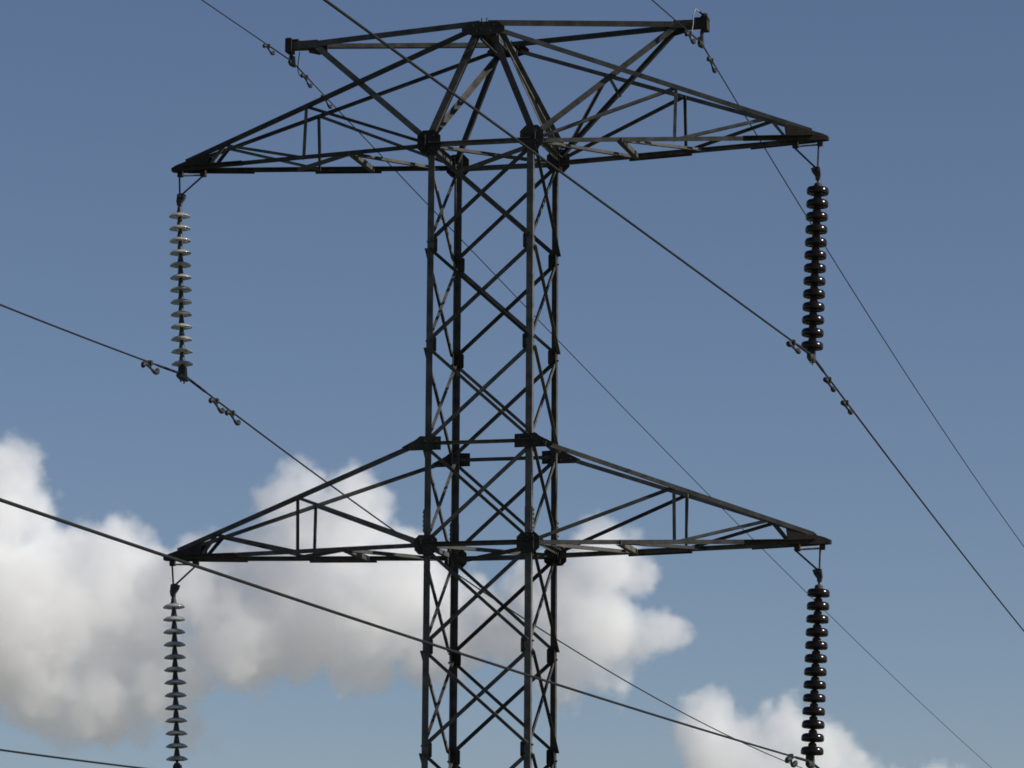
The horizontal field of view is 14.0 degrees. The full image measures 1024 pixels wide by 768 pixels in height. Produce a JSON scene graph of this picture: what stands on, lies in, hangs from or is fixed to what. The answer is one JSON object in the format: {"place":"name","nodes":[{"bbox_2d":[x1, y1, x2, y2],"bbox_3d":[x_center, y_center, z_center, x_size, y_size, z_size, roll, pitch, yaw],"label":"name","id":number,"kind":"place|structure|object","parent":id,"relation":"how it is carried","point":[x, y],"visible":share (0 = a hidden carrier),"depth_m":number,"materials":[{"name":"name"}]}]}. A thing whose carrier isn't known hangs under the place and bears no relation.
{"place":"outdoors","nodes":[
{"label":"outdoors","id":0,"kind":"place"},
{"bbox_2d":[0,0,1023,767],"label":"sky","id":1,"kind":"structure","parent":0,"point":[308,295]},
{"bbox_3d":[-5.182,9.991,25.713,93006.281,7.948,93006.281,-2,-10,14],"label":"ground","id":2,"kind":"structure","parent":0,"visible":0},
{"bbox_2d":[163,11,831,767],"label":"lattice tower","id":3,"kind":"structure","parent":2,"relation":"on","point":[433,147],"depth_m":47.09,"materials":[{"name":"metal"}]},
{"bbox_2d":[163,566,194,767],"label":"insulator string","id":4,"kind":"object","parent":3,"relation":"hanging from","point":[175,694],"visible":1,"depth_m":47.38,"materials":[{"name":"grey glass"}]},
{"bbox_2d":[0,749,143,767],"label":"power conductor","id":5,"kind":"object","parent":4,"relation":"attached to","point":[41,755],"visible":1,"depth_m":43.79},
{"bbox_2d":[169,177,202,383],"bbox_3d":[-3.805,-1.216,48.195,0.349,2.444,0.312,5,-11,-25],"label":"insulator string","id":6,"kind":"object","parent":3,"relation":"hanging from","point":[182,364],"visible":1,"depth_m":48.14,"materials":[{"name":"grey glass"}]},
{"bbox_2d":[0,304,801,767],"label":"power conductor","id":7,"kind":"object","parent":6,"relation":"attached to","point":[338,490],"visible":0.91,"depth_m":52.19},
{"bbox_2d":[141,360,159,374],"bbox_3d":[-4.074,-0.195,46.902,0.060,0.141,0.539,-2,-7,14],"label":"vibration damper","id":8,"kind":"object","parent":7,"relation":"attached to","point":[156,371],"visible":1,"depth_m":46.88,"materials":[{"name":"metal"}]},
{"bbox_2d":[208,397,224,413],"bbox_3d":[-3.495,0.242,49.279,0.060,0.141,0.539,-2,-13,13],"label":"vibration damper","id":9,"kind":"object","parent":7,"relation":"attached to","point":[216,403],"visible":1,"depth_m":49.26,"materials":[{"name":"metal"}]},
{"bbox_2d":[225,410,240,425],"bbox_3d":[-3.347,0.390,49.907,0.060,0.141,0.539,-2,-13,13],"label":"vibration damper","id":10,"kind":"object","parent":7,"relation":"attached to","point":[232,415],"visible":1,"depth_m":49.89,"materials":[{"name":"metal"}]},
{"bbox_2d":[202,0,987,764],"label":"earth wire","id":11,"kind":"object","parent":3,"relation":"attached to","point":[292,60],"visible":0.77,"depth_m":57.62,"materials":[{"name":"grey metal"}]},
{"bbox_2d":[262,44,274,54],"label":"vibration damper","id":12,"kind":"object","parent":11,"relation":"attached to","point":[268,48],"visible":1,"depth_m":47.41,"materials":[{"name":"metal"}]},
{"bbox_2d":[300,73,312,87],"bbox_3d":[-2.412,-3.571,48.879,0.047,0.110,0.421,-2,-13,13],"label":"vibration damper","id":13,"kind":"object","parent":11,"relation":"hanging from","point":[306,78],"visible":1,"depth_m":48.87,"materials":[{"name":"metal"}]},
{"bbox_2d":[795,146,828,364],"bbox_3d":[3.368,-1.439,46.398,0.314,2.466,0.314,6,-11,-30],"label":"insulator string","id":14,"kind":"object","parent":3,"relation":"hanging from","point":[815,254],"visible":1,"depth_m":46.31,"materials":[{"name":"brown ceramic"}]},
{"bbox_2d":[323,0,1023,631],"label":"power conductor","id":15,"kind":"object","parent":14,"relation":"hanging from","point":[647,236],"visible":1,"depth_m":37.15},
{"bbox_2d":[786,340,800,353],"bbox_3d":[3.053,-0.417,45.145,0.076,0.126,0.539,-2,-10,16],"label":"vibration damper","id":16,"kind":"object","parent":15,"relation":"attached to","point":[792,345],"visible":1,"depth_m":45.12,"materials":[{"name":"metal"}]},
{"bbox_2d":[823,377,835,391],"bbox_3d":[3.621,-0.006,47.477,0.076,0.142,0.538,-2,-10,15],"label":"vibration damper","id":17,"kind":"object","parent":15,"relation":"attached to","point":[829,382],"visible":1,"depth_m":47.46,"materials":[{"name":"metal"}]},
{"bbox_2d":[840,400,852,414],"bbox_3d":[3.920,0.262,48.747,0.076,0.141,0.538,-2,-10,15],"label":"vibration damper","id":18,"kind":"object","parent":15,"relation":"attached to","point":[845,405],"visible":1,"depth_m":48.73,"materials":[{"name":"metal"}]},
{"bbox_2d":[796,550,829,767],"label":"insulator string","id":19,"kind":"object","parent":3,"relation":"hanging from","point":[816,671],"visible":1,"depth_m":45.56,"materials":[{"name":"brown ceramic"}]},
{"bbox_2d":[0,498,819,767],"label":"power conductor","id":20,"kind":"object","parent":19,"relation":"attached to","point":[275,592],"visible":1,"depth_m":28.03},
{"bbox_2d":[785,754,797,767],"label":"vibration damper","id":21,"kind":"object","parent":20,"relation":"attached to","point":[793,764],"visible":1,"depth_m":44.35,"materials":[{"name":"metal"}]},
{"bbox_2d":[652,0,1023,546],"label":"earth wire","id":22,"kind":"object","parent":3,"relation":"attached to","point":[700,43],"visible":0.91,"depth_m":53.08,"materials":[{"name":"grey metal"}]},
{"bbox_2d":[684,31,695,43],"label":"vibration damper","id":23,"kind":"object","parent":22,"relation":"attached to","point":[689,35],"visible":1,"depth_m":46.52,"materials":[{"name":"metal"}]},
{"bbox_2d":[706,56,716,72],"bbox_3d":[2.293,-3.674,47.771,0.051,0.120,0.458,-2,-13,13],"label":"vibration damper","id":24,"kind":"object","parent":22,"relation":"attached to","point":[711,61],"visible":1,"depth_m":47.76,"materials":[{"name":"metal"}]}
]}

